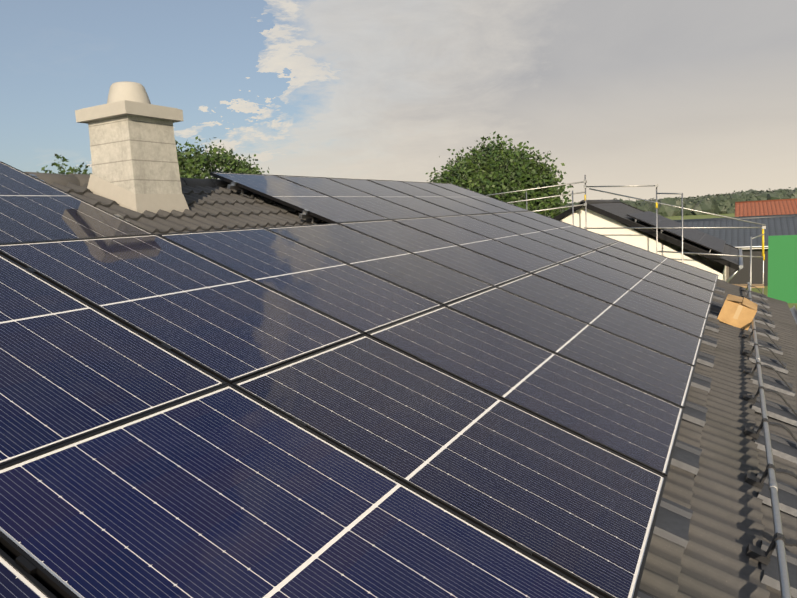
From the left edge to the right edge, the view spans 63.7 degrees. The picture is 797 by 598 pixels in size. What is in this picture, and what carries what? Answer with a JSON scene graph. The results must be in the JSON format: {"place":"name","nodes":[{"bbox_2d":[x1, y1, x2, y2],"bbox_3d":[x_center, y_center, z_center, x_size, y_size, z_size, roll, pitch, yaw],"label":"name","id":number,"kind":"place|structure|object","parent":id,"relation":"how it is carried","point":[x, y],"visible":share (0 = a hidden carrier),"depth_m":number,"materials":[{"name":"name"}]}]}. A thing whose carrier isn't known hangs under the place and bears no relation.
{"place":"outdoors","nodes":[
{"label":"outdoors","id":0,"kind":"place"},
{"bbox_2d":[0,0,796,202],"label":"sky","id":1,"kind":"structure","parent":0,"point":[692,98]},
{"bbox_2d":[553,199,742,282],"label":"neighbour house","id":2,"kind":"structure","parent":0,"point":[607,213],"depth_m":23.87,"materials":[{"name":"paint"}]},
{"bbox_2d":[627,211,725,253],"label":"solar panel","id":3,"kind":"object","parent":2,"relation":"on","point":[710,242],"visible":0.9,"depth_m":25.31,"materials":[{"name":"black glass"}]},
{"bbox_2d":[637,286,724,597],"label":"metal roof tiles","id":4,"kind":"object","parent":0,"point":[672,523],"visible":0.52,"depth_m":3.65,"materials":[{"name":"grey metal"}]},
{"bbox_2d":[666,213,796,308],"bbox_3d":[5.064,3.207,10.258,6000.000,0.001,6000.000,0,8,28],"label":"terrain","id":5,"kind":"structure","parent":0,"point":[790,305],"depth_m":172.03,"materials":[{"name":"green plant"}]},
{"bbox_2d":[37,154,91,174],"bbox_3d":[-14.674,-2.262,29.104,2.934,8.398,3.201,-10,10,-41],"label":"young tree","id":6,"kind":"object","parent":5,"relation":"on","point":[73,170],"visible":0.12,"depth_m":28.88,"materials":[{"name":"green plant"}]},
{"bbox_2d":[175,136,268,178],"bbox_3d":[-7.298,-2.246,25.476,5.689,8.420,5.175,0,8,28],"label":"tree","id":7,"kind":"object","parent":5,"relation":"on","point":[196,162],"visible":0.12,"depth_m":24.12,"materials":[{"name":"green plant"}]},
{"bbox_2d":[426,131,573,217],"bbox_3d":[5.651,-5.575,40.367,11.123,9.766,9.250,0,8,28],"label":"tree","id":8,"kind":"object","parent":5,"relation":"on","point":[488,169],"visible":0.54,"depth_m":37.69,"materials":[{"name":"green plant"}]},
{"bbox_2d":[486,175,796,302],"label":"scaffolding","id":9,"kind":"object","parent":5,"relation":"on","point":[782,267],"visible":0.56,"depth_m":20.85,"materials":[{"name":"metal"}]},
{"bbox_2d":[555,187,796,216],"bbox_3d":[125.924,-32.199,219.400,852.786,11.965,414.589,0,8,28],"label":"forest tree line","id":10,"kind":"object","parent":5,"relation":"on","point":[718,203],"visible":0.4,"depth_m":205.12,"materials":[{"name":"green plant"}]},
{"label":"house","id":11,"kind":"structure","parent":5,"relation":"on"},
{"bbox_2d":[25,172,230,187],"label":"ridge cap tiles","id":12,"kind":"object","parent":11,"relation":"on","point":[65,179],"visible":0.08,"depth_m":5.73,"materials":[{"name":"concrete"}]},
{"bbox_2d":[0,182,796,597],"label":"roof tiles","id":13,"kind":"object","parent":11,"relation":"on","point":[732,518],"visible":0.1,"depth_m":4.08,"materials":[{"name":"grey tile"}]},
{"bbox_2d":[75,81,188,212],"bbox_3d":[-2.333,-1.279,5.677,0.621,1.209,0.621,0,8,28],"label":"chimney","id":14,"kind":"object","parent":13,"relation":"on","point":[135,165],"visible":0.96,"depth_m":5.48,"materials":[{"name":"concrete"}]},
{"bbox_2d":[15,174,695,584],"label":"clamps","id":15,"kind":"object","parent":13,"relation":"attached to","point":[25,564],"visible":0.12,"depth_m":3.61,"materials":[{"name":"black metal"}]},
{"bbox_2d":[0,549,56,597],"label":"solar panel","id":16,"kind":"object","parent":15,"relation":"on","point":[17,580],"visible":1,"depth_m":1.56,"materials":[{"name":"blue"}]},
{"bbox_2d":[0,161,152,243],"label":"solar panel","id":17,"kind":"object","parent":15,"relation":"attached to","point":[32,209],"visible":0.98,"depth_m":4.32,"materials":[{"name":"blue"}]},
{"bbox_2d":[0,254,226,465],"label":"solar panel","id":18,"kind":"object","parent":15,"relation":"attached to","point":[72,367],"visible":0.96,"depth_m":2.58,"materials":[{"name":"blue"}]},
{"bbox_2d":[0,234,363,383],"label":"solar panel","id":19,"kind":"object","parent":15,"relation":"attached to","point":[226,324],"visible":1,"depth_m":3.49,"materials":[{"name":"blue"}]},
{"bbox_2d":[210,172,389,222],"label":"solar panel","id":20,"kind":"object","parent":15,"relation":"attached to","point":[316,204],"visible":1,"depth_m":7.21,"materials":[{"name":"black"}]},
{"bbox_2d":[158,228,442,334],"bbox_3d":[-0.676,-0.188,4.622,1.759,0.037,1.130,24,18,23],"label":"solar panel","id":21,"kind":"object","parent":15,"relation":"attached to","point":[365,302],"visible":0.98,"depth_m":4.53,"materials":[{"name":"blue"}]},
{"bbox_2d":[0,383,604,597],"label":"solar panel","id":22,"kind":"object","parent":15,"relation":"attached to","point":[228,490],"visible":1,"depth_m":2.01,"materials":[{"name":"blue"}]},
{"bbox_2d":[276,175,430,219],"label":"solar panel","id":23,"kind":"object","parent":15,"relation":"attached to","point":[390,210],"visible":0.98,"depth_m":8.29,"materials":[{"name":"black"}]},
{"bbox_2d":[265,223,494,305],"bbox_3d":[-0.143,-0.347,5.629,1.759,0.036,1.130,24,18,23],"label":"solar panel","id":24,"kind":"object","parent":15,"relation":"attached to","point":[431,280],"visible":1,"depth_m":5.56,"materials":[{"name":"blue"}]},
{"bbox_2d":[326,177,463,216],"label":"solar panel","id":25,"kind":"object","parent":15,"relation":"on","point":[402,199],"visible":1,"depth_m":9.31,"materials":[{"name":"black"}]},
{"bbox_2d":[367,179,488,214],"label":"solar panel","id":26,"kind":"object","parent":15,"relation":"attached to","point":[434,198],"visible":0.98,"depth_m":10.31,"materials":[{"name":"black"}]},
{"bbox_2d":[338,220,530,285],"bbox_3d":[0.389,-0.505,6.635,1.759,0.037,1.130,24,18,23],"label":"solar panel","id":27,"kind":"object","parent":15,"relation":"attached to","point":[484,268],"visible":0.98,"depth_m":6.58,"materials":[{"name":"black"}]},
{"bbox_2d":[231,334,666,597],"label":"solar panel","id":28,"kind":"object","parent":15,"relation":"attached to","point":[578,508],"visible":1,"depth_m":2.78,"materials":[{"name":"blue"}]},
{"bbox_2d":[402,181,511,212],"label":"solar panel","id":29,"kind":"object","parent":15,"relation":"attached to","point":[464,199],"visible":0.88,"depth_m":11.35,"materials":[{"name":"black"}]},
{"bbox_2d":[392,217,556,272],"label":"solar panel","id":30,"kind":"object","parent":15,"relation":"attached to","point":[490,247],"visible":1,"depth_m":7.59,"materials":[{"name":"black"}]},
{"bbox_2d":[428,182,529,211],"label":"solar panel","id":31,"kind":"object","parent":15,"relation":"attached to","point":[483,198],"visible":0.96,"depth_m":12.35,"materials":[{"name":"black"}]},
{"bbox_2d":[435,215,577,262],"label":"solar panel","id":32,"kind":"object","parent":15,"relation":"attached to","point":[527,244],"visible":0.96,"depth_m":8.62,"materials":[{"name":"black"}]},
{"bbox_2d":[366,305,684,476],"bbox_3d":[0.811,0.465,3.935,1.759,0.036,1.130,24,18,23],"label":"solar panel","id":33,"kind":"object","parent":15,"relation":"attached to","point":[635,424],"visible":1,"depth_m":3.82,"materials":[{"name":"blue"}]},
{"bbox_2d":[467,213,593,255],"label":"solar panel","id":34,"kind":"object","parent":15,"relation":"attached to","point":[539,236],"visible":0.9,"depth_m":9.64,"materials":[{"name":"black"}]},
{"bbox_2d":[491,212,606,249],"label":"solar panel","id":35,"kind":"object","parent":15,"relation":"attached to","point":[557,232],"visible":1,"depth_m":10.64,"materials":[{"name":"black"}]},
{"bbox_2d":[515,211,617,244],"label":"solar panel","id":36,"kind":"object","parent":15,"relation":"attached to","point":[571,228],"visible":0.85,"depth_m":11.67,"materials":[{"name":"black"}]},
{"bbox_2d":[445,286,694,407],"bbox_3d":[1.345,0.306,4.942,1.759,0.036,1.130,24,18,23],"label":"solar panel","id":37,"kind":"object","parent":15,"relation":"attached to","point":[651,371],"visible":0.98,"depth_m":4.86,"materials":[{"name":"black"}]},
{"bbox_2d":[496,273,701,365],"bbox_3d":[1.879,0.147,5.951,1.759,0.035,1.130,24,18,23],"label":"solar panel","id":38,"kind":"object","parent":15,"relation":"attached to","point":[675,343],"visible":1,"depth_m":5.89,"materials":[{"name":"black"}]},
{"bbox_2d":[532,263,706,337],"bbox_3d":[2.411,-0.014,6.954,1.759,0.037,1.130,24,18,23],"label":"solar panel","id":39,"kind":"object","parent":15,"relation":"on","point":[644,305],"visible":1,"depth_m":6.90,"materials":[{"name":"black"}]},
{"bbox_2d":[559,256,710,318],"bbox_3d":[2.946,-0.171,7.965,1.759,0.037,1.130,24,18,23],"label":"solar panel","id":40,"kind":"object","parent":15,"relation":"attached to","point":[696,306],"visible":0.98,"depth_m":7.93,"materials":[{"name":"black"}]},
{"bbox_2d":[580,250,713,303],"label":"solar panel","id":41,"kind":"object","parent":15,"relation":"attached to","point":[683,287],"visible":0.94,"depth_m":8.95,"materials":[{"name":"black"}]},
{"bbox_2d":[596,245,716,291],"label":"solar panel","id":42,"kind":"object","parent":15,"relation":"attached to","point":[690,278],"visible":0.96,"depth_m":9.94,"materials":[{"name":"black"}]},
{"bbox_2d":[610,241,718,281],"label":"solar panel","id":43,"kind":"object","parent":15,"relation":"attached to","point":[696,271],"visible":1,"depth_m":10.97,"materials":[{"name":"black"}]},
{"bbox_2d":[717,294,757,329],"bbox_3d":[4.260,0.145,8.052,0.361,0.310,0.601,24,18,25],"label":"cardboard box","id":44,"kind":"object","parent":13,"relation":"on","point":[738,311],"visible":0.93,"depth_m":7.81,"materials":[{"name":"beige cardboard"}]},
{"bbox_2d":[740,282,796,597],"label":"snow guard rail","id":45,"kind":"object","parent":13,"relation":"on","point":[776,559],"visible":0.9,"depth_m":4.12,"materials":[{"name":"metal"}]},
{"bbox_2d":[790,306,796,323],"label":"eave gutter","id":46,"kind":"object","parent":13,"relation":"attached to","point":[793,309],"visible":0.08,"depth_m":10.68,"materials":[{"name":"metal"}]},
{"bbox_2d":[673,214,796,285],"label":"building","id":47,"kind":"structure","parent":0,"point":[775,225],"depth_m":35.44,"materials":[{"name":"grey tile"}]},
{"bbox_2d":[735,198,796,216],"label":"roof","id":48,"kind":"structure","parent":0,"point":[766,207],"depth_m":54.94,"materials":[{"name":"red tile"}]}
]}

